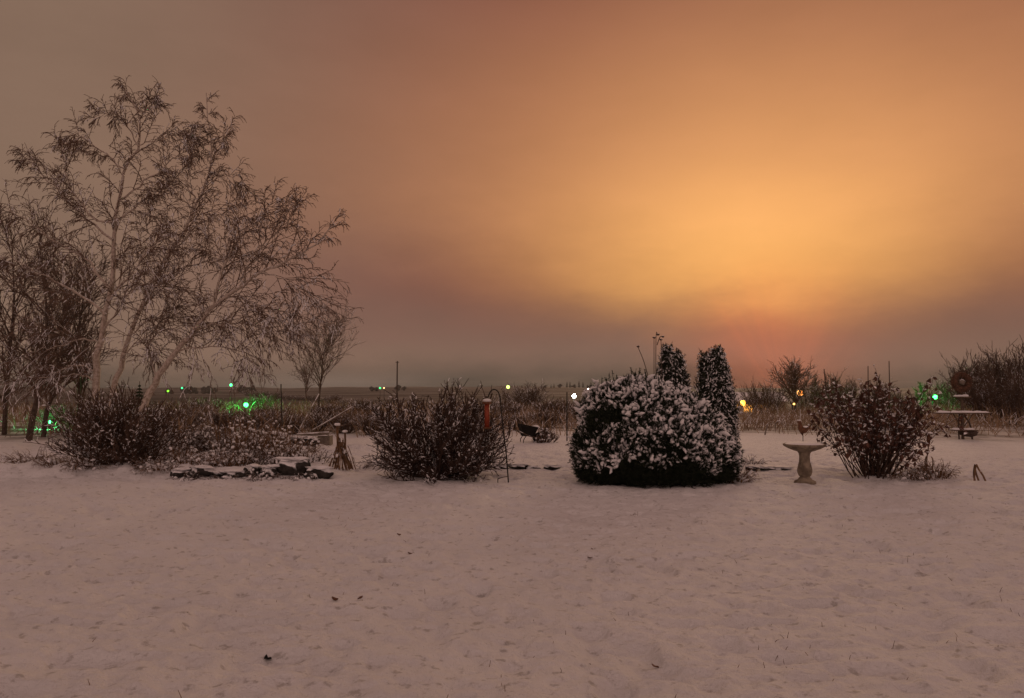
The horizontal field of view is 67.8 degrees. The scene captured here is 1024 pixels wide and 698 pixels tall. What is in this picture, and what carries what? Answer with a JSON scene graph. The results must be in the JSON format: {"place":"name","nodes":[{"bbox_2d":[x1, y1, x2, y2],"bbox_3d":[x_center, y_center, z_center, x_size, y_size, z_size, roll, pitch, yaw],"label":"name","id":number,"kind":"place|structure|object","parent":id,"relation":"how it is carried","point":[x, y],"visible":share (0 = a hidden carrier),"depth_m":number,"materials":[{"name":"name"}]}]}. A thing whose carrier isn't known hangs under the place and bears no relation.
{"place":"outdoors","nodes":[
{"label":"outdoors","id":0,"kind":"place"},
{"bbox_2d":[315,435,332,445],"bbox_3d":[-5.795,2.725,22.891,0.730,0.334,0.480,0,-3,0],"label":"planter box","id":1,"kind":"object","parent":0,"point":[325,439],"visible":0.41,"depth_m":22.66,"materials":[{"name":"brown wood"}]},
{"bbox_2d":[0,386,1023,697],"bbox_3d":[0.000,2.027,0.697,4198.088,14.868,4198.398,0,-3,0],"label":"snowy ground","id":2,"kind":"structure","parent":0,"point":[118,580],"depth_m":7.25,"materials":[{"name":"snow"}]},
{"bbox_2d":[0,446,60,463],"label":"grass clump","id":3,"kind":"object","parent":2,"relation":"on","point":[20,459],"visible":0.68,"depth_m":16.58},
{"bbox_2d":[0,195,65,434],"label":"dark tree","id":4,"kind":"object","parent":2,"relation":"on","point":[6,393],"visible":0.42,"depth_m":29.95,"materials":[{"name":"brown plant"}]},
{"bbox_2d":[28,400,77,427],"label":"brush bush","id":5,"kind":"object","parent":2,"relation":"on","point":[50,413],"visible":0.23,"depth_m":34.68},
{"bbox_2d":[0,196,105,440],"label":"dark tree","id":6,"kind":"object","parent":2,"relation":"on","point":[31,427],"visible":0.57,"depth_m":25.97,"materials":[{"name":"brown plant"}]},
{"bbox_2d":[31,454,80,467],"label":"grass clump","id":7,"kind":"object","parent":2,"relation":"on","point":[48,462],"visible":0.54,"depth_m":15.93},
{"bbox_2d":[11,240,123,436],"bbox_3d":[-15.809,-0.382,27.810,3.904,7.418,4.368,-2,-4,37],"label":"dark tree","id":8,"kind":"object","parent":2,"relation":"on","point":[45,419],"visible":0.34,"depth_m":28.13,"materials":[{"name":"brown plant"}]},
{"bbox_2d":[19,236,134,411],"bbox_3d":[-18.524,-0.629,32.854,4.043,8.673,5.176,0,-3,0],"label":"dark tree","id":9,"kind":"object","parent":2,"relation":"on","point":[80,383],"visible":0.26,"depth_m":32.89,"materials":[{"name":"brown plant"}]},
{"bbox_2d":[59,456,111,472],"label":"grass clump","id":10,"kind":"object","parent":2,"relation":"on","point":[74,465],"visible":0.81,"depth_m":15.59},
{"bbox_2d":[51,407,126,428],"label":"brush bush","id":11,"kind":"object","parent":2,"relation":"on","point":[71,413],"visible":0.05,"depth_m":29.30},
{"bbox_2d":[24,375,193,469],"bbox_3d":[-8.547,1.637,16.701,3.248,2.144,3.129,0,-3,0],"label":"bare bush","id":12,"kind":"object","parent":2,"relation":"on","point":[107,437],"visible":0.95,"depth_m":16.20,"materials":[{"name":"plant"}]},
{"bbox_2d":[136,381,143,403],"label":"spruce","id":13,"kind":"object","parent":2,"relation":"on","point":[139,391],"visible":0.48,"depth_m":59.81,"materials":[{"name":"green plant"}]},
{"bbox_2d":[127,400,177,412],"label":"brush bush","id":14,"kind":"object","parent":2,"relation":"on","point":[151,404],"visible":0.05,"depth_m":35.90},
{"bbox_2d":[129,454,187,474],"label":"grass clump","id":15,"kind":"object","parent":2,"relation":"on","point":[147,468],"visible":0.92,"depth_m":15.63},
{"bbox_2d":[131,405,195,432],"bbox_3d":[-14.010,2.734,29.928,2.625,1.202,2.709,-2,-4,37],"label":"brush bush","id":16,"kind":"object","parent":2,"relation":"on","point":[173,415],"visible":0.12,"depth_m":29.89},
{"bbox_2d":[170,467,186,477],"bbox_3d":[-6.708,2.519,15.411,0.388,0.238,0.433,1,-3,-26],"label":"edging stone","id":17,"kind":"object","parent":2,"relation":"on","point":[178,472],"visible":0.86,"depth_m":15.25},
{"bbox_2d":[0,76,363,442],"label":"birch tree","id":18,"kind":"object","parent":2,"relation":"on","point":[148,294],"visible":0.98,"depth_m":21.81,"materials":[{"name":"brown plant"}]},
{"bbox_2d":[165,467,201,482],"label":"weed tuft","id":19,"kind":"object","parent":2,"relation":"on","point":[186,475],"visible":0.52,"depth_m":15.12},
{"bbox_2d":[159,444,211,464],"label":"weed clump","id":20,"kind":"object","parent":2,"relation":"on","point":[182,457],"visible":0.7,"depth_m":16.33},
{"bbox_2d":[160,405,213,428],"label":"brush bush","id":21,"kind":"object","parent":2,"relation":"on","point":[189,412],"visible":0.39,"depth_m":32.88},
{"bbox_2d":[158,417,221,452],"bbox_3d":[-8.262,2.219,19.360,1.835,0.975,1.893,1,-3,-18],"label":"dry perennial","id":22,"kind":"object","parent":2,"relation":"on","point":[194,440],"visible":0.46,"depth_m":19.24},
{"bbox_2d":[169,399,223,418],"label":"brush bush","id":23,"kind":"object","parent":2,"relation":"on","point":[196,405],"visible":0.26,"depth_m":41.76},
{"bbox_2d":[185,465,214,478],"bbox_3d":[-6.290,2.487,15.417,0.636,0.288,0.461,0,-3,5],"label":"edging stone","id":24,"kind":"object","parent":2,"relation":"on","point":[205,470],"visible":0.92,"depth_m":15.28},
{"bbox_2d":[179,396,228,411],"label":"brush bush","id":25,"kind":"object","parent":2,"relation":"on","point":[217,402],"visible":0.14,"depth_m":49.71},
{"bbox_2d":[183,454,230,466],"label":"weed clump","id":26,"kind":"object","parent":2,"relation":"on","point":[198,460],"visible":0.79,"depth_m":16.09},
{"bbox_2d":[190,442,234,461],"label":"dry perennial","id":27,"kind":"object","parent":2,"relation":"on","point":[196,450],"visible":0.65,"depth_m":16.82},
{"bbox_2d":[212,470,223,477],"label":"edging stone","id":28,"kind":"object","parent":2,"relation":"on","point":[217,473],"visible":0.76,"depth_m":15.29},
{"bbox_2d":[184,417,252,451],"bbox_3d":[-7.716,2.219,19.891,1.732,0.888,1.907,1,-3,-16],"label":"dry perennial","id":29,"kind":"object","parent":2,"relation":"on","point":[199,437],"visible":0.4,"depth_m":19.56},
{"bbox_2d":[204,422,241,453],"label":"flower stalks","id":30,"kind":"object","parent":2,"relation":"on","point":[219,441],"visible":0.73,"depth_m":18.13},
{"bbox_2d":[200,472,245,479],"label":"weed tuft","id":31,"kind":"object","parent":2,"relation":"on","point":[223,477],"visible":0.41,"depth_m":15.08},
{"bbox_2d":[201,446,257,466],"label":"weed clump","id":32,"kind":"object","parent":2,"relation":"on","point":[238,460],"visible":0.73,"depth_m":16.15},
{"bbox_2d":[204,408,259,429],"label":"brush bush","id":33,"kind":"object","parent":2,"relation":"on","point":[215,417],"visible":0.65,"depth_m":32.60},
{"bbox_2d":[221,469,244,478],"bbox_3d":[-5.605,2.548,15.398,0.584,0.233,0.383,0,-3,6],"label":"edging stone","id":34,"kind":"object","parent":2,"relation":"on","point":[231,472],"visible":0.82,"depth_m":15.26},
{"bbox_2d":[200,423,271,452],"bbox_3d":[-6.730,2.195,18.672,1.923,0.848,1.730,0,-3,0],"label":"dry perennial","id":35,"kind":"object","parent":2,"relation":"on","point":[223,435],"visible":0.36,"depth_m":18.58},
{"bbox_2d":[226,417,251,454],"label":"flower stalks","id":36,"kind":"object","parent":2,"relation":"on","point":[236,438],"visible":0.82,"depth_m":17.26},
{"bbox_2d":[216,436,277,465],"bbox_3d":[-5.836,2.340,16.653,1.305,0.867,1.425,1,-3,-21],"label":"weed clump","id":37,"kind":"object","parent":2,"relation":"on","point":[252,453],"visible":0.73,"depth_m":16.58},
{"bbox_2d":[243,463,261,476],"bbox_3d":[-5.246,2.485,15.422,0.374,0.324,0.467,0,-3,0],"label":"edging stone","id":38,"kind":"object","parent":2,"relation":"on","point":[257,467],"visible":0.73,"depth_m":15.30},
{"bbox_2d":[239,427,271,457],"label":"flower stalks","id":39,"kind":"object","parent":2,"relation":"on","point":[253,441],"visible":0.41,"depth_m":17.83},
{"bbox_2d":[232,412,281,435],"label":"brush bush","id":40,"kind":"object","parent":2,"relation":"on","point":[256,419],"visible":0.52,"depth_m":28.66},
{"bbox_2d":[245,413,276,447],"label":"flower stalks","id":41,"kind":"object","parent":2,"relation":"on","point":[254,421],"visible":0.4,"depth_m":19.54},
{"bbox_2d":[242,393,280,412],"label":"brush bush","id":42,"kind":"object","parent":2,"relation":"on","point":[256,403],"visible":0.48,"depth_m":53.67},
{"bbox_2d":[246,467,283,481],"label":"weed tuft","id":43,"kind":"object","parent":2,"relation":"on","point":[253,476],"visible":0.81,"depth_m":15.05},
{"bbox_2d":[242,403,293,417],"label":"brush bush","id":44,"kind":"object","parent":2,"relation":"on","point":[270,411],"visible":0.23,"depth_m":36.74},
{"bbox_2d":[258,464,279,476],"bbox_3d":[-4.889,2.483,15.405,0.446,0.297,0.379,2,-4,-34],"label":"edging stone","id":45,"kind":"object","parent":2,"relation":"on","point":[270,468],"visible":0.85,"depth_m":15.31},
{"bbox_2d":[250,422,294,458],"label":"flower stalks","id":46,"kind":"object","parent":2,"relation":"on","point":[271,440],"visible":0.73,"depth_m":17.67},
{"bbox_2d":[251,442,306,464],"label":"weed clump","id":47,"kind":"object","parent":2,"relation":"on","point":[275,461],"visible":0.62,"depth_m":16.69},
{"bbox_2d":[267,425,298,454],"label":"flower stalks","id":48,"kind":"object","parent":2,"relation":"on","point":[286,435],"visible":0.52,"depth_m":18.59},
{"bbox_2d":[276,436,303,456],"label":"flower stalks","id":49,"kind":"object","parent":2,"relation":"on","point":[297,445],"visible":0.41,"depth_m":17.42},
{"bbox_2d":[265,410,315,434],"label":"brush bush","id":50,"kind":"object","parent":2,"relation":"on","point":[288,418],"visible":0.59,"depth_m":29.61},
{"bbox_2d":[272,456,310,475],"bbox_3d":[-4.503,2.414,15.507,0.814,0.448,0.400,0,-3,6],"label":"edging stone","id":51,"kind":"object","parent":2,"relation":"on","point":[291,466],"visible":0.9,"depth_m":15.39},
{"bbox_2d":[284,472,317,481],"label":"weed tuft","id":52,"kind":"object","parent":2,"relation":"on","point":[298,477],"visible":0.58,"depth_m":15.05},
{"bbox_2d":[289,355,317,403],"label":"tree","id":53,"kind":"object","parent":2,"relation":"on","point":[306,378],"visible":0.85,"depth_m":79.86,"materials":[{"name":"brown plant"}]},
{"bbox_2d":[278,433,328,453],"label":"weed clump","id":54,"kind":"object","parent":2,"relation":"on","point":[311,446],"visible":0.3,"depth_m":19.36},
{"bbox_2d":[288,435,319,446],"bbox_3d":[-6.022,2.670,21.716,1.144,0.420,0.509,0,-3,-1],"label":"edging stone","id":55,"kind":"object","parent":2,"relation":"on","point":[305,439],"visible":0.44,"depth_m":21.59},
{"bbox_2d":[290,446,332,463],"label":"weed clump","id":56,"kind":"object","parent":2,"relation":"on","point":[312,459],"visible":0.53,"depth_m":16.89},
{"bbox_2d":[297,431,328,435],"bbox_3d":[-5.876,2.512,22.501,0.950,0.154,0.097,0,-3,0],"label":"fallen log","id":57,"kind":"object","parent":2,"relation":"on","point":[313,433],"visible":0.9,"depth_m":22.46,"materials":[{"name":"brown wood"}]},
{"bbox_2d":[294,409,333,431],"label":"brush bush","id":58,"kind":"object","parent":2,"relation":"on","point":[317,417],"visible":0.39,"depth_m":31.59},
{"bbox_2d":[303,465,333,478],"bbox_3d":[-3.873,2.494,15.280,0.592,0.307,0.455,1,-3,-21],"label":"edging stone","id":59,"kind":"object","parent":2,"relation":"on","point":[323,472],"visible":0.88,"depth_m":15.19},
{"bbox_2d":[282,293,365,408],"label":"tree","id":60,"kind":"object","parent":2,"relation":"on","point":[319,361],"visible":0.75,"depth_m":44.78,"materials":[{"name":"brown plant"}]},
{"bbox_2d":[300,401,356,417],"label":"brush bush","id":61,"kind":"object","parent":2,"relation":"on","point":[327,410],"visible":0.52,"depth_m":39.55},
{"bbox_2d":[311,406,351,431],"bbox_3d":[-5.548,2.145,23.436,1.444,0.732,0.083,3,-4,-45],"label":"leaning pole","id":62,"kind":"object","parent":2,"relation":"on","point":[331,419],"visible":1,"depth_m":23.44,"materials":[{"name":"brown wood"}]},
{"bbox_2d":[327,394,344,403],"bbox_3d":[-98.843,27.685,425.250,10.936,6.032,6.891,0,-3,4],"label":"brush bush","id":63,"kind":"object","parent":2,"relation":"on","point":[335,397],"visible":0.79,"depth_m":424.77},
{"bbox_2d":[329,423,355,470],"bbox_3d":[-3.674,2.107,16.497,0.561,1.009,0.494,-2,-4,40],"label":"stalk bundle","id":64,"kind":"object","parent":2,"relation":"on","point":[341,451],"visible":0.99,"depth_m":16.48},
{"bbox_2d":[316,410,376,432],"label":"brush bush","id":65,"kind":"object","parent":2,"relation":"on","point":[346,424],"visible":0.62,"depth_m":30.62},
{"bbox_2d":[344,397,382,415],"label":"brush bush","id":66,"kind":"object","parent":2,"relation":"on","point":[362,404],"visible":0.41,"depth_m":42.69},
{"bbox_2d":[353,458,379,469],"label":"grass clump","id":67,"kind":"object","parent":2,"relation":"on","point":[364,466],"visible":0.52,"depth_m":17.32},
{"bbox_2d":[348,410,391,434],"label":"brush bush","id":68,"kind":"object","parent":2,"relation":"on","point":[365,420],"visible":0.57,"depth_m":29.62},
{"bbox_2d":[356,377,515,485],"bbox_3d":[-1.571,1.772,15.750,3.287,2.371,3.569,0,-3,0],"label":"bare bush","id":69,"kind":"object","parent":2,"relation":"on","point":[450,453],"visible":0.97,"depth_m":15.05,"materials":[{"name":"plant"}]},
{"bbox_2d":[461,405,503,420],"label":"brush bush","id":70,"kind":"object","parent":2,"relation":"on","point":[492,410],"visible":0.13,"depth_m":37.72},
{"bbox_2d":[486,389,508,482],"bbox_3d":[-0.280,1.747,14.730,0.470,1.954,0.026,0,-3,0],"label":"shepherd hook","id":71,"kind":"object","parent":2,"relation":"on","point":[507,476],"visible":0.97,"depth_m":14.73,"materials":[{"name":"metal"}]},
{"bbox_2d":[481,398,492,428],"bbox_3d":[-0.483,1.239,14.756,0.175,0.620,0.175,-2,-4,40],"label":"bird feeder","id":72,"kind":"object","parent":71,"relation":"hanging from","point":[487,402],"visible":1,"depth_m":14.71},
{"bbox_2d":[491,399,527,416],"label":"brush bush","id":73,"kind":"object","parent":2,"relation":"on","point":[510,407],"visible":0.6,"depth_m":41.63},
{"bbox_2d":[0,396,1023,436],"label":"field grass","id":74,"kind":"structure","parent":2,"relation":"on","point":[20,412],"depth_m":35.74,"materials":[{"name":"plant"}]},
{"bbox_2d":[499,412,535,429],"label":"brush bush","id":75,"kind":"object","parent":2,"relation":"on","point":[514,416],"visible":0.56,"depth_m":32.61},
{"bbox_2d":[508,463,530,468],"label":"edging stone","id":76,"kind":"object","parent":2,"relation":"on","point":[518,465],"visible":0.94,"depth_m":16.99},
{"bbox_2d":[20,492,1019,697],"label":"grass tips","id":77,"kind":"object","parent":2,"relation":"on","point":[628,614],"depth_m":5.60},
{"bbox_2d":[505,423,539,442],"bbox_3d":[0.435,2.763,24.869,1.264,0.662,0.554,1,-3,-14],"label":"wheelbarrow","id":78,"kind":"object","parent":2,"relation":"on","point":[527,430],"visible":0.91,"depth_m":24.73,"materials":[{"name":"plastic"}]},
{"bbox_2d":[500,378,561,408],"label":"brush tree","id":79,"kind":"object","parent":2,"relation":"on","point":[533,394],"visible":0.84,"depth_m":69.20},
{"bbox_2d":[532,425,558,442],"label":"bush","id":80,"kind":"object","parent":2,"relation":"on","point":[544,434],"visible":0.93,"depth_m":25.00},
{"bbox_2d":[528,408,574,426],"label":"brush bush","id":81,"kind":"object","parent":2,"relation":"on","point":[545,418],"visible":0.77,"depth_m":35.68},
{"bbox_2d":[542,463,560,469],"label":"edging stone","id":82,"kind":"object","parent":2,"relation":"on","point":[549,466],"visible":1,"depth_m":16.97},
{"bbox_2d":[529,395,575,416],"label":"brush bush","id":83,"kind":"object","parent":2,"relation":"on","point":[546,404],"visible":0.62,"depth_m":43.63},
{"bbox_2d":[566,392,567,440],"bbox_3d":[1.871,2.294,25.916,0.049,1.661,0.042,0,-3,0],"label":"fence post","id":84,"kind":"object","parent":2,"relation":"on","point":[566,416],"visible":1,"depth_m":25.90,"materials":[{"name":"metal"}]},
{"bbox_2d":[637,332,663,378],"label":"tall stems","id":85,"kind":"object","parent":2,"relation":"on","point":[657,334],"visible":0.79,"depth_m":16.21,"materials":[{"name":"brown plant"}]},
{"bbox_2d":[567,367,744,488],"bbox_3d":[2.798,1.601,14.885,3.512,2.504,2.763,0,-3,0],"label":"round evergreen","id":86,"kind":"object","parent":2,"relation":"on","point":[641,430],"visible":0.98,"depth_m":13.99,"materials":[{"name":"green plant"}]},
{"bbox_2d":[656,341,691,391],"bbox_3d":[3.615,1.306,17.139,1.089,2.986,0.960,0,-3,0],"label":"arborvitae","id":87,"kind":"object","parent":2,"relation":"on","point":[674,369],"visible":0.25,"depth_m":17.08,"materials":[{"name":"green plant"}]},
{"bbox_2d":[691,344,742,440],"bbox_3d":[4.630,1.341,17.384,1.207,2.942,1.022,0,-3,0],"label":"arborvitae","id":88,"kind":"object","parent":2,"relation":"on","point":[715,387],"visible":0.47,"depth_m":17.21,"materials":[{"name":"green plant"}]},
{"bbox_2d":[727,466,760,482],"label":"grass clump","id":89,"kind":"object","parent":2,"relation":"on","point":[745,477],"visible":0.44,"depth_m":14.66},
{"bbox_2d":[741,455,765,464],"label":"grass clump","id":90,"kind":"object","parent":2,"relation":"on","point":[763,461],"visible":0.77,"depth_m":18.35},
{"bbox_2d":[735,375,781,411],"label":"brush tree","id":91,"kind":"object","parent":2,"relation":"on","point":[756,396],"visible":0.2,"depth_m":61.45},
{"bbox_2d":[733,392,786,411],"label":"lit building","id":92,"kind":"structure","parent":2,"relation":"on","point":[746,393],"depth_m":109.07,"materials":[{"name":"yellow wood"}]},
{"bbox_2d":[740,370,791,413],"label":"brush tree","id":93,"kind":"object","parent":2,"relation":"on","point":[764,400],"visible":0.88,"depth_m":57.96,"materials":[{"name":"plant"}]},
{"bbox_2d":[759,465,775,470],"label":"edging stone","id":94,"kind":"object","parent":2,"relation":"on","point":[767,467],"visible":0.95,"depth_m":16.70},
{"bbox_2d":[773,466,793,470],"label":"edging stone","id":95,"kind":"object","parent":2,"relation":"on","point":[784,468],"visible":0.79,"depth_m":16.68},
{"bbox_2d":[765,356,824,414],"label":"bare tree","id":96,"kind":"object","parent":2,"relation":"on","point":[792,373],"visible":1,"depth_m":54.60,"materials":[{"name":"brown plant"}]},
{"bbox_2d":[797,420,810,432],"bbox_3d":[10.112,2.843,26.389,0.483,0.791,0.227,0,-3,0],"label":"bird ornament","id":97,"kind":"object","parent":2,"relation":"on","point":[801,428],"visible":0.84,"depth_m":26.34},
{"bbox_2d":[783,442,825,484],"bbox_3d":[5.533,2.177,14.408,0.770,0.832,0.770,0,-3,0],"label":"birdbath","id":98,"kind":"object","parent":2,"relation":"on","point":[804,450],"visible":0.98,"depth_m":14.29,"materials":[{"name":"concrete"}]},
{"bbox_2d":[789,373,835,412],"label":"brush tree","id":99,"kind":"object","parent":2,"relation":"on","point":[809,397],"visible":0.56,"depth_m":59.75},
{"bbox_2d":[807,367,851,410],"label":"brush tree","id":100,"kind":"object","parent":2,"relation":"on","point":[840,392],"visible":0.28,"depth_m":61.46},
{"bbox_2d":[834,378,871,407],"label":"brush tree","id":101,"kind":"object","parent":2,"relation":"on","point":[854,390],"visible":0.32,"depth_m":63.47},
{"bbox_2d":[863,379,899,407],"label":"brush tree","id":102,"kind":"object","parent":2,"relation":"on","point":[884,393],"visible":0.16,"depth_m":63.62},
{"bbox_2d":[800,361,966,479],"bbox_3d":[7.455,1.442,15.253,3.162,2.412,2.968,-1,-3,19],"label":"leafy shrub","id":103,"kind":"object","parent":2,"relation":"on","point":[898,441],"visible":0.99,"depth_m":15.08,"materials":[{"name":"brown plant"}]},
{"bbox_2d":[875,462,936,481],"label":"grass clump","id":104,"kind":"object","parent":2,"relation":"on","point":[916,475],"visible":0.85,"depth_m":15.04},
{"bbox_2d":[912,381,933,406],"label":"green lit tree","id":105,"kind":"object","parent":2,"relation":"on","point":[920,387],"visible":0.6,"depth_m":56.29,"materials":[{"name":"plant"}]},
{"bbox_2d":[924,437,933,476],"bbox_3d":[8.320,2.144,15.210,0.204,0.900,0.063,0,-3,0],"label":"cattail","id":106,"kind":"object","parent":2,"relation":"on","point":[928,439],"visible":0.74,"depth_m":15.20},
{"bbox_2d":[909,458,961,479],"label":"grass clump","id":107,"kind":"object","parent":2,"relation":"on","point":[938,473],"visible":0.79,"depth_m":15.07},
{"bbox_2d":[924,374,959,409],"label":"brush tree","id":108,"kind":"object","parent":2,"relation":"on","point":[943,394],"visible":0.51,"depth_m":57.73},
{"bbox_2d":[932,370,992,438],"bbox_3d":[15.885,2.017,26.910,1.880,2.533,0.510,0,-3,0],"label":"tiered stand","id":109,"kind":"object","parent":2,"relation":"on","point":[963,386],"visible":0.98,"depth_m":26.84,"materials":[{"name":"brown wood"}]},
{"bbox_2d":[937,353,1000,416],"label":"brush tree","id":110,"kind":"object","parent":2,"relation":"on","point":[954,391],"visible":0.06,"depth_m":50.45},
{"bbox_2d":[973,464,985,480],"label":"bent leaves","id":111,"kind":"object","parent":2,"relation":"on","point":[975,471],"visible":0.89,"depth_m":14.89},
{"bbox_2d":[946,370,1013,421],"bbox_3d":[24.504,2.450,39.951,3.270,2.843,3.056,-2,-4,35],"label":"brush tree","id":112,"kind":"object","parent":2,"relation":"on","point":[972,392],"visible":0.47,"depth_m":39.87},
{"bbox_2d":[949,338,1021,407],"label":"brush tree","id":113,"kind":"object","parent":2,"relation":"on","point":[996,365],"visible":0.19,"depth_m":45.58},
{"bbox_2d":[961,334,1023,418],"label":"brush tree","id":114,"kind":"object","parent":2,"relation":"on","point":[1014,363],"visible":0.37,"depth_m":43.81,"materials":[{"name":"plant"}]},
{"bbox_2d":[972,366,1023,424],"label":"brush tree","id":115,"kind":"object","parent":2,"relation":"on","point":[1013,394],"visible":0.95,"depth_m":37.72,"materials":[{"name":"plant"}]},
{"bbox_2d":[0,0,1023,388],"label":"sky","id":116,"kind":"structure","parent":0,"point":[531,191],"materials":[{"name":"orange"}]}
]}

